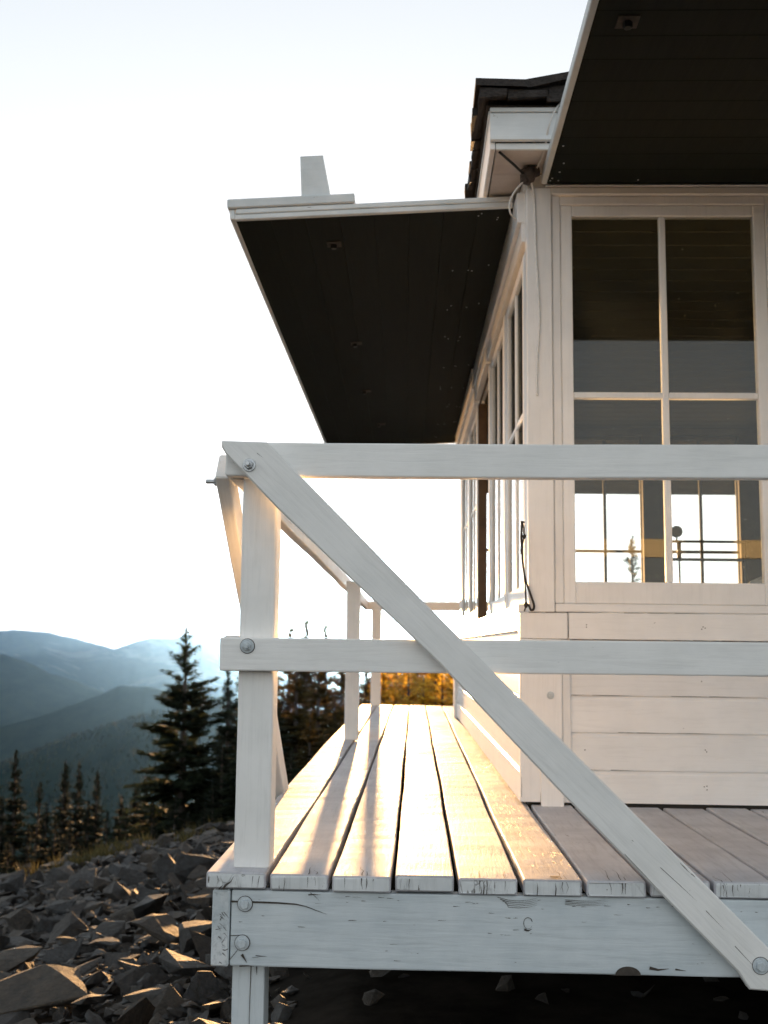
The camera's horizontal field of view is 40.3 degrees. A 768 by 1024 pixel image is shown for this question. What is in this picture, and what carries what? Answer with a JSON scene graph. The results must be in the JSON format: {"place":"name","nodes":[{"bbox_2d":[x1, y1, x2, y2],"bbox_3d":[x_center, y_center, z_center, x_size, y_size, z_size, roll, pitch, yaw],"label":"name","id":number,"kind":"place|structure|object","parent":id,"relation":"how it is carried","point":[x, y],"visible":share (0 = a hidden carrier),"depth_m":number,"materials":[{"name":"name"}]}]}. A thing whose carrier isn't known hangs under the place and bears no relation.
{"place":"outdoors","nodes":[
{"label":"outdoors","id":0,"kind":"place"},
{"bbox_2d":[5,816,232,876],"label":"grass","id":1,"kind":"structure","parent":0,"point":[103,851],"depth_m":11.82,"materials":[{"name":"plant"}]},
{"bbox_2d":[0,0,737,648],"label":"sky","id":2,"kind":"structure","parent":0,"point":[139,336],"materials":[{"name":"white"}]},
{"bbox_2d":[0,630,767,1023],"bbox_3d":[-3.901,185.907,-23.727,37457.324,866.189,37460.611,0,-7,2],"label":"ground","id":3,"kind":"structure","parent":0,"point":[54,688],"depth_m":1186.33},
{"bbox_2d":[0,798,9,871],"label":"fir tree","id":4,"kind":"object","parent":3,"relation":"on","point":[2,830],"visible":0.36,"depth_m":29.44,"materials":[{"name":"green plant"}]},
{"bbox_2d":[0,935,9,950],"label":"rock","id":5,"kind":"object","parent":3,"relation":"on","point":[4,940],"visible":0.55,"depth_m":6.20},
{"bbox_2d":[0,837,16,873],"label":"fir tree","id":6,"kind":"object","parent":3,"relation":"on","point":[10,857],"visible":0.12,"depth_m":24.43,"materials":[{"name":"green plant"}]},
{"bbox_2d":[0,874,23,895],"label":"rock","id":7,"kind":"object","parent":3,"relation":"on","point":[15,883],"visible":0.66,"depth_m":9.75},
{"bbox_2d":[0,749,33,872],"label":"fir tree","id":8,"kind":"object","parent":3,"relation":"on","point":[14,833],"visible":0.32,"depth_m":32.35,"materials":[{"name":"green plant"}]},
{"bbox_2d":[3,908,33,930],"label":"rock","id":9,"kind":"object","parent":3,"relation":"on","point":[19,919],"visible":0.65,"depth_m":7.16,"materials":[{"name":"stone"}]},
{"bbox_2d":[0,945,41,971],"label":"rock","id":10,"kind":"object","parent":3,"relation":"on","point":[11,959],"visible":0.96,"depth_m":5.22,"materials":[{"name":"stone"}]},
{"bbox_2d":[4,936,40,948],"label":"rock","id":11,"kind":"object","parent":3,"relation":"on","point":[15,941],"visible":0.58,"depth_m":6.27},
{"bbox_2d":[15,824,35,868],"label":"fir tree","id":12,"kind":"object","parent":3,"relation":"on","point":[26,850],"visible":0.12,"depth_m":26.41,"materials":[{"name":"green plant"}]},
{"bbox_2d":[26,870,43,882],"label":"rock","id":13,"kind":"object","parent":3,"relation":"on","point":[37,875],"visible":0.34,"depth_m":10.44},
{"bbox_2d":[21,782,52,854],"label":"fir tree","id":14,"kind":"object","parent":3,"relation":"on","point":[35,832],"visible":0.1,"depth_m":37.26,"materials":[{"name":"green plant"}]},
{"bbox_2d":[28,892,46,905],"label":"rock","id":15,"kind":"object","parent":3,"relation":"on","point":[40,897],"visible":0.23,"depth_m":8.61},
{"bbox_2d":[31,802,53,867],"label":"fir tree","id":16,"kind":"object","parent":3,"relation":"on","point":[43,843],"visible":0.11,"depth_m":28.38,"materials":[{"name":"green plant"}]},
{"bbox_2d":[32,918,60,932],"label":"rock","id":17,"kind":"object","parent":3,"relation":"on","point":[46,924],"visible":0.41,"depth_m":6.58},
{"bbox_2d":[39,816,63,865],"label":"fir tree","id":18,"kind":"object","parent":3,"relation":"on","point":[51,851],"visible":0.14,"depth_m":27.38,"materials":[{"name":"green plant"}]},
{"bbox_2d":[44,900,75,913],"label":"rock","id":19,"kind":"object","parent":3,"relation":"on","point":[60,906],"visible":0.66,"depth_m":7.66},
{"bbox_2d":[42,760,78,858],"bbox_3d":[-10.997,11.847,35.284,2.219,7.000,1.983,-6,-10,41],"label":"fir tree","id":20,"kind":"object","parent":3,"relation":"on","point":[63,799],"visible":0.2,"depth_m":35.34,"materials":[{"name":"green plant"}]},
{"bbox_2d":[44,938,83,964],"bbox_3d":[-1.619,2.220,5.268,0.176,0.037,0.255,9,15,20],"label":"rock","id":21,"kind":"object","parent":3,"relation":"on","point":[64,953],"visible":0.74,"depth_m":5.25,"materials":[{"name":"stone"}]},
{"bbox_2d":[55,886,74,899],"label":"rock","id":22,"kind":"object","parent":3,"relation":"on","point":[64,892],"visible":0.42,"depth_m":8.44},
{"bbox_2d":[61,821,79,856],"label":"fir tree","id":23,"kind":"object","parent":3,"relation":"on","point":[72,846],"visible":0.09,"depth_m":25.44,"materials":[{"name":"green plant"}]},
{"bbox_2d":[59,763,86,857],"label":"fir tree","id":24,"kind":"object","parent":3,"relation":"on","point":[78,813],"visible":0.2,"depth_m":34.34,"materials":[{"name":"green plant"}]},
{"bbox_2d":[69,880,89,892],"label":"rock","id":25,"kind":"object","parent":3,"relation":"on","point":[76,885],"visible":0.82,"depth_m":8.98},
{"bbox_2d":[68,868,96,886],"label":"rock","id":26,"kind":"object","parent":3,"relation":"on","point":[88,876],"visible":0.48,"depth_m":9.32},
{"bbox_2d":[73,799,100,856],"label":"fir tree","id":27,"kind":"object","parent":3,"relation":"on","point":[86,827],"visible":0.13,"depth_m":32.25,"materials":[{"name":"green plant"}]},
{"bbox_2d":[75,957,101,973],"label":"rock","id":28,"kind":"object","parent":3,"relation":"on","point":[84,967],"visible":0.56,"depth_m":4.81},
{"bbox_2d":[70,993,110,1004],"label":"rock","id":29,"kind":"object","parent":3,"relation":"on","point":[90,999],"visible":1,"depth_m":3.95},
{"bbox_2d":[78,770,111,846],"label":"fir tree","id":30,"kind":"object","parent":3,"relation":"on","point":[95,809],"visible":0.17,"depth_m":33.35,"materials":[{"name":"green plant"}]},
{"bbox_2d":[93,875,111,891],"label":"rock","id":31,"kind":"object","parent":3,"relation":"on","point":[100,884],"visible":0.68,"depth_m":8.46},
{"bbox_2d":[88,937,119,945],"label":"rock","id":32,"kind":"object","parent":3,"relation":"on","point":[108,941],"visible":1,"depth_m":5.29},
{"bbox_2d":[89,920,124,947],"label":"rock","id":33,"kind":"object","parent":3,"relation":"on","point":[115,928],"visible":0.48,"depth_m":5.79,"materials":[{"name":"stone"}]},
{"bbox_2d":[98,811,115,848],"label":"fir tree","id":34,"kind":"object","parent":3,"relation":"on","point":[107,830],"visible":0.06,"depth_m":29.37,"materials":[{"name":"green plant"}]},
{"bbox_2d":[108,794,127,844],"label":"fir tree","id":35,"kind":"object","parent":3,"relation":"on","point":[116,831],"visible":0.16,"depth_m":32.32,"materials":[{"name":"green plant"}]},
{"bbox_2d":[108,902,138,922],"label":"rock","id":36,"kind":"object","parent":3,"relation":"on","point":[125,911],"visible":0.28,"depth_m":6.37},
{"bbox_2d":[113,806,133,841],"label":"fir tree","id":37,"kind":"object","parent":3,"relation":"on","point":[121,833],"visible":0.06,"depth_m":31.20,"materials":[{"name":"green plant"}]},
{"bbox_2d":[118,960,139,970],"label":"rock","id":38,"kind":"object","parent":3,"relation":"on","point":[125,966],"visible":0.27,"depth_m":4.39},
{"bbox_2d":[117,867,148,886],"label":"rock","id":39,"kind":"object","parent":3,"relation":"on","point":[129,877],"visible":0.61,"depth_m":8.31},
{"bbox_2d":[116,997,154,1023],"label":"rock","id":40,"kind":"object","parent":3,"relation":"on","point":[140,1011],"visible":1,"depth_m":3.47,"materials":[{"name":"stone"}]},
{"bbox_2d":[126,789,145,839],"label":"fir tree","id":41,"kind":"object","parent":3,"relation":"on","point":[135,805],"visible":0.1,"depth_m":35.20,"materials":[{"name":"green plant"}]},
{"bbox_2d":[113,963,169,995],"bbox_3d":[-0.963,1.890,4.204,0.222,0.049,0.156,6,19,-29],"label":"rock","id":42,"kind":"object","parent":3,"relation":"on","point":[125,981],"visible":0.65,"depth_m":4.22,"materials":[{"name":"stone"}]},
{"bbox_2d":[122,985,167,1002],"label":"rock","id":43,"kind":"object","parent":3,"relation":"on","point":[151,993],"visible":0.28,"depth_m":3.86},
{"bbox_2d":[138,849,157,862],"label":"rock","id":44,"kind":"object","parent":3,"relation":"on","point":[150,855],"visible":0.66,"depth_m":10.09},
{"bbox_2d":[145,801,159,836],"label":"fir tree","id":45,"kind":"object","parent":3,"relation":"on","point":[151,820],"visible":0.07,"depth_m":28.39,"materials":[{"name":"green plant"}]},
{"bbox_2d":[130,913,180,944],"bbox_3d":[-1.053,2.039,5.121,0.242,0.076,0.344,12,-16,36],"label":"rock","id":46,"kind":"object","parent":3,"relation":"on","point":[164,928],"visible":0.76,"depth_m":5.07,"materials":[{"name":"stone"}]},
{"bbox_2d":[154,853,174,883],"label":"rock","id":47,"kind":"object","parent":3,"relation":"on","point":[164,867],"visible":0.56,"depth_m":8.36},
{"bbox_2d":[151,984,184,1020],"bbox_3d":[-0.753,1.762,3.700,0.169,0.024,0.129,30,28,31],"label":"rock","id":48,"kind":"object","parent":3,"relation":"on","point":[162,1001],"visible":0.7,"depth_m":3.72,"materials":[{"name":"stone"}]},
{"bbox_2d":[161,848,182,857],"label":"rock","id":49,"kind":"object","parent":3,"relation":"on","point":[171,852],"visible":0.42,"depth_m":9.15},
{"bbox_2d":[163,796,183,834],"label":"fir tree","id":50,"kind":"object","parent":3,"relation":"on","point":[173,818],"visible":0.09,"depth_m":25.41,"materials":[{"name":"green plant"}]},
{"bbox_2d":[112,625,237,838],"bbox_3d":[-6.143,7.919,30.726,5.490,9.210,5.277,-5,-9,38],"label":"fir tree","id":51,"kind":"object","parent":3,"relation":"on","point":[195,785],"visible":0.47,"depth_m":30.30,"materials":[{"name":"green plant"}]},
{"bbox_2d":[0,697,359,871],"bbox_3d":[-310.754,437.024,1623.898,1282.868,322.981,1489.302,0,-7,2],"label":"forest","id":52,"kind":"object","parent":3,"relation":"on","point":[35,751],"visible":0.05,"depth_m":1379.61,"materials":[{"name":"plant"}]},
{"bbox_2d":[159,948,212,975],"bbox_3d":[-0.786,1.795,4.155,0.190,0.076,0.226,14,-14,-26],"label":"rock","id":53,"kind":"object","parent":3,"relation":"on","point":[172,962],"visible":0.89,"depth_m":4.11,"materials":[{"name":"stone"}]},
{"bbox_2d":[181,881,200,893],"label":"rock","id":54,"kind":"object","parent":3,"relation":"on","point":[188,887],"visible":0.41,"depth_m":6.93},
{"bbox_2d":[174,853,215,882],"bbox_3d":[-1.449,2.707,7.962,0.328,0.274,0.110,26,-38,-23],"label":"rock","id":55,"kind":"object","parent":3,"relation":"on","point":[185,865],"visible":0.62,"depth_m":7.94,"materials":[{"name":"stone"}]},
{"bbox_2d":[179,920,211,954],"bbox_3d":[-0.771,1.974,4.839,0.338,0.219,0.316,-9,-12,-27],"label":"rock","id":56,"kind":"object","parent":3,"relation":"on","point":[187,944],"visible":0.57,"depth_m":4.74,"materials":[{"name":"stone"}]},
{"bbox_2d":[187,864,207,881],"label":"rock","id":57,"kind":"object","parent":3,"relation":"on","point":[199,871],"visible":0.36,"depth_m":7.35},
{"bbox_2d":[186,893,212,909],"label":"rock","id":58,"kind":"object","parent":3,"relation":"on","point":[202,900],"visible":0.41,"depth_m":6.10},
{"bbox_2d":[191,842,207,854],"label":"rock","id":59,"kind":"object","parent":3,"relation":"on","point":[200,848],"visible":0.57,"depth_m":9.24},
{"bbox_2d":[189,929,210,961],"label":"rock","id":60,"kind":"object","parent":3,"relation":"on","point":[202,942],"visible":0.3,"depth_m":4.51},
{"bbox_2d":[183,971,228,1004],"bbox_3d":[-0.618,1.741,3.802,0.242,0.035,0.167,40,13,-19],"label":"rock","id":61,"kind":"object","parent":3,"relation":"on","point":[202,986],"visible":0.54,"depth_m":3.77,"materials":[{"name":"stone"}]},
{"bbox_2d":[201,906,211,920],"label":"rock","id":62,"kind":"object","parent":3,"relation":"on","point":[206,912],"visible":0.33,"depth_m":5.54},
{"bbox_2d":[204,786,220,822],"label":"fir tree","id":63,"kind":"object","parent":3,"relation":"on","point":[212,804],"visible":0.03,"depth_m":26.38,"materials":[{"name":"green plant"}]},
{"bbox_2d":[201,999,225,1014],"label":"rock","id":64,"kind":"object","parent":3,"relation":"on","point":[213,1007],"visible":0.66,"depth_m":3.56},
{"bbox_2d":[199,735,234,821],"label":"fir tree","id":65,"kind":"object","parent":3,"relation":"on","point":[223,766],"visible":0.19,"depth_m":28.40,"materials":[{"name":"green plant"}]},
{"bbox_2d":[208,738,236,823],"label":"fir tree","id":66,"kind":"object","parent":3,"relation":"on","point":[229,812],"visible":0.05,"depth_m":25.25,"materials":[{"name":"green plant"}]},
{"bbox_2d":[210,822,234,831],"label":"rock","id":67,"kind":"object","parent":3,"relation":"on","point":[222,827],"visible":0.89,"depth_m":11.98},
{"bbox_2d":[208,671,237,807],"bbox_3d":[-4.670,8.948,32.217,2.606,8.472,3.077,4,-8,-26],"label":"fir tree","id":68,"kind":"object","parent":3,"relation":"on","point":[228,731],"visible":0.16,"depth_m":32.47,"materials":[{"name":"green plant"}]},
{"bbox_2d":[214,963,232,977],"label":"rock","id":69,"kind":"object","parent":3,"relation":"on","point":[222,971],"visible":0.17,"depth_m":4.00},
{"bbox_2d":[209,674,238,786],"bbox_3d":[-5.163,9.957,36.583,3.781,10.638,4.699,-4,-9,34],"label":"fir tree","id":70,"kind":"object","parent":3,"relation":"on","point":[236,723],"visible":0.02,"depth_m":37.19,"materials":[{"name":"green plant"}]},
{"bbox_2d":[230,706,301,820],"bbox_3d":[-2.426,6.468,23.434,2.203,4.245,2.231,5,-8,-28],"label":"fir tree","id":71,"kind":"object","parent":3,"relation":"on","point":[283,736],"visible":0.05,"depth_m":23.60,"materials":[{"name":"green plant"}]},
{"bbox_2d":[285,747,297,784],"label":"fir tree","id":72,"kind":"object","parent":3,"relation":"on","point":[291,776],"visible":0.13,"depth_m":19.60,"materials":[{"name":"green plant"}]},
{"bbox_2d":[277,625,322,749],"bbox_3d":[-2.995,10.042,39.219,5.125,11.601,4.124,-2,-8,20],"label":"fir tree","id":73,"kind":"object","parent":3,"relation":"on","point":[285,707],"visible":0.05,"depth_m":39.60,"materials":[{"name":"green plant"}]},
{"bbox_2d":[277,671,326,765],"bbox_3d":[-2.497,7.635,29.380,3.502,7.311,3.547,4,-8,-25],"label":"fir tree","id":74,"kind":"object","parent":3,"relation":"on","point":[295,729],"visible":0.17,"depth_m":29.49,"materials":[{"name":"green plant"}]},
{"bbox_2d":[291,617,322,712],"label":"fir tree","id":75,"kind":"object","parent":3,"relation":"on","point":[306,623],"visible":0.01,"depth_m":43.59,"materials":[{"name":"green plant"}]},
{"bbox_2d":[283,672,332,765],"bbox_3d":[-2.609,8.610,32.992,4.071,8.449,3.276,1,-7,-4],"label":"fir tree","id":76,"kind":"object","parent":3,"relation":"on","point":[318,718],"visible":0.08,"depth_m":33.43,"materials":[{"name":"green plant"}]},
{"bbox_2d":[292,708,326,773],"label":"fir tree","id":77,"kind":"object","parent":3,"relation":"on","point":[302,762],"visible":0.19,"depth_m":24.55,"materials":[{"name":"green plant"}]},
{"bbox_2d":[309,622,338,727],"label":"fir tree","id":78,"kind":"object","parent":3,"relation":"on","point":[323,674],"visible":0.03,"depth_m":41.42,"materials":[{"name":"green plant"}]},
{"bbox_2d":[314,698,342,752],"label":"fir tree","id":79,"kind":"object","parent":3,"relation":"on","point":[333,715],"visible":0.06,"depth_m":26.58,"materials":[{"name":"green plant"}]},
{"bbox_2d":[317,690,344,746],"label":"fir tree","id":80,"kind":"object","parent":3,"relation":"on","point":[339,724],"visible":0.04,"depth_m":24.59,"materials":[{"name":"green plant"}]},
{"bbox_2d":[322,672,344,739],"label":"fir tree","id":81,"kind":"object","parent":3,"relation":"on","point":[339,679],"visible":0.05,"depth_m":39.52,"materials":[{"name":"green plant"}]},
{"bbox_2d":[320,673,364,732],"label":"fir tree","id":82,"kind":"object","parent":3,"relation":"on","point":[340,715],"visible":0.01,"depth_m":37.50,"materials":[{"name":"green plant"}]},
{"bbox_2d":[359,673,370,705],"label":"fir tree","id":83,"kind":"object","parent":3,"relation":"on","point":[367,681],"visible":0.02,"depth_m":35.51,"materials":[{"name":"green plant"}]},
{"bbox_2d":[0,783,748,1023],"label":"rubble","id":84,"kind":"object","parent":3,"relation":"on","point":[151,898],"visible":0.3,"depth_m":5.28,"materials":[{"name":"stone"}]},
{"bbox_2d":[0,964,87,1013],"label":"rock","id":85,"kind":"object","parent":84,"relation":"on","point":[43,986],"visible":0.93,"depth_m":4.14,"materials":[{"name":"stone"}]},
{"bbox_2d":[363,673,392,704],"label":"fir tree","id":86,"kind":"object","parent":3,"relation":"on","point":[384,686],"visible":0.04,"depth_m":33.54,"materials":[{"name":"green plant"}]},
{"bbox_2d":[380,679,411,707],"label":"fir tree","id":87,"kind":"object","parent":3,"relation":"on","point":[394,695],"visible":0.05,"depth_m":25.61,"materials":[{"name":"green plant"}]},
{"bbox_2d":[381,673,414,706],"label":"fir tree","id":88,"kind":"object","parent":3,"relation":"on","point":[395,676],"visible":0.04,"depth_m":35.45,"materials":[{"name":"green plant"}]},
{"bbox_2d":[383,673,436,709],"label":"fir tree","id":89,"kind":"object","parent":3,"relation":"on","point":[405,685],"visible":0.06,"depth_m":30.62,"materials":[{"name":"green plant"}]},
{"bbox_2d":[402,676,440,708],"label":"fir tree","id":90,"kind":"object","parent":3,"relation":"on","point":[420,691],"visible":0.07,"depth_m":26.59,"materials":[{"name":"green plant"}]},
{"bbox_2d":[410,673,452,708],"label":"fir tree","id":91,"kind":"object","parent":3,"relation":"on","point":[434,676],"visible":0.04,"depth_m":32.49,"materials":[{"name":"green plant"}]},
{"bbox_2d":[427,673,452,708],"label":"fir tree","id":92,"kind":"object","parent":3,"relation":"on","point":[441,696],"visible":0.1,"depth_m":24.57,"materials":[{"name":"green plant"}]},
{"bbox_2d":[206,705,767,1023],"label":"walkway deck","id":93,"kind":"structure","parent":3,"relation":"on","point":[287,908],"depth_m":2.51,"materials":[{"name":"paint"}]},
{"bbox_2d":[206,455,367,798],"bbox_3d":[-0.238,0.902,6.161,0.191,1.241,7.170,0,-7,2],"label":"railing","id":94,"kind":"object","parent":93,"relation":"attached to","point":[232,515],"visible":0.39,"depth_m":3.91,"materials":[{"name":"paint"}]},
{"bbox_2d":[364,601,488,705],"bbox_3d":[2.644,1.464,9.577,5.682,1.273,0.130,0,-7,2],"label":"railing","id":95,"kind":"object","parent":93,"relation":"on","point":[376,609],"visible":0.12,"depth_m":9.65,"materials":[{"name":"paint"}]},
{"bbox_2d":[219,441,767,990],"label":"railing","id":96,"kind":"object","parent":93,"relation":"attached to","point":[257,653],"visible":1,"depth_m":2.57,"materials":[{"name":"paint"}]},
{"bbox_2d":[227,0,767,975],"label":"lookout cabin","id":97,"kind":"object","parent":93,"relation":"on","point":[405,322],"visible":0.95,"depth_m":3.94,"materials":[{"name":"paint"}]},
{"bbox_2d":[458,440,467,629],"bbox_3d":[0.611,0.179,7.660,0.090,1.349,0.821,1,-7,1],"label":"window","id":98,"kind":"structure","parent":97,"relation":"in","point":[465,482],"depth_m":7.81,"materials":[{"name":"paint"}]},
{"bbox_2d":[465,414,475,627],"bbox_3d":[0.594,0.069,6.797,0.097,1.349,0.760,0,-7,2],"label":"window","id":99,"kind":"structure","parent":97,"relation":"in","point":[473,429],"depth_m":6.91,"materials":[{"name":"paint"}]},
{"bbox_2d":[473,376,487,625],"bbox_3d":[0.577,-0.044,5.914,0.090,1.349,0.861,1,-7,1],"label":"window","id":100,"kind":"structure","parent":97,"relation":"in","point":[482,408],"depth_m":6.29,"materials":[{"name":"paint"}]},
{"bbox_2d":[485,324,503,621],"bbox_3d":[0.559,-0.157,5.036,0.097,1.349,0.770,0,-7,2],"label":"window","id":101,"kind":"structure","parent":97,"relation":"in","point":[497,486],"depth_m":5.08,"materials":[{"name":"paint"}]},
{"bbox_2d":[500,253,526,617],"bbox_3d":[0.543,-0.261,4.224,0.097,1.349,0.748,0,-7,2],"label":"window","id":102,"kind":"structure","parent":97,"relation":"in","point":[515,313],"depth_m":4.23,"materials":[{"name":"paint"}]},
{"bbox_2d":[520,521,534,611],"bbox_3d":[0.508,0.192,3.709,0.051,0.321,0.018,0,-7,2],"label":"tie cord","id":103,"kind":"object","parent":97,"relation":"hanging from","point":[524,536],"visible":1,"depth_m":3.70,"materials":[{"name":"fabric"}]},
{"bbox_2d":[498,102,560,220],"bbox_3d":[0.562,-1.272,3.778,0.254,0.366,0.223,-2,-8,20],"label":"wire insulator","id":104,"kind":"object","parent":97,"relation":"attached to","point":[529,174],"visible":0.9,"depth_m":3.83,"materials":[{"name":"metal"}]},
{"bbox_2d":[531,182,540,395],"bbox_3d":[0.549,-0.822,3.828,0.018,0.806,0.055,-6,-10,43],"label":"cable","id":105,"kind":"object","parent":97,"relation":"attached to","point":[537,277],"visible":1,"depth_m":3.84,"materials":[{"name":"plastic"}]},
{"bbox_2d":[574,436,642,581],"bbox_3d":[1.761,0.143,8.348,0.586,1.518,0.033,0,-7,2],"label":"window","id":106,"kind":"structure","parent":97,"relation":"in","point":[635,438],"depth_m":8.34,"materials":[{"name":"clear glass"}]},
{"bbox_2d":[551,196,767,614],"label":"window","id":107,"kind":"structure","parent":97,"relation":"in","point":[571,595],"depth_m":3.80,"materials":[{"name":"paint"}]},
{"bbox_2d":[670,437,740,582],"bbox_3d":[2.521,0.149,8.324,0.586,1.518,0.033,0,-7,2],"label":"window","id":108,"kind":"structure","parent":97,"relation":"in","point":[698,439],"depth_m":8.33,"materials":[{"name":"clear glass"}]},
{"bbox_2d":[621,534,640,581],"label":"fir tree","id":109,"kind":"object","parent":3,"relation":"on","point":[630,560],"visible":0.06,"depth_m":20.93,"materials":[{"name":"green plant"}]},
{"bbox_2d":[672,526,750,582],"bbox_3d":[2.118,0.777,6.293,0.780,1.391,0.600,0,-7,2],"label":"sighting table","id":110,"kind":"object","parent":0,"point":[677,531],"visible":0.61,"depth_m":6.36,"materials":[{"name":"metal"}]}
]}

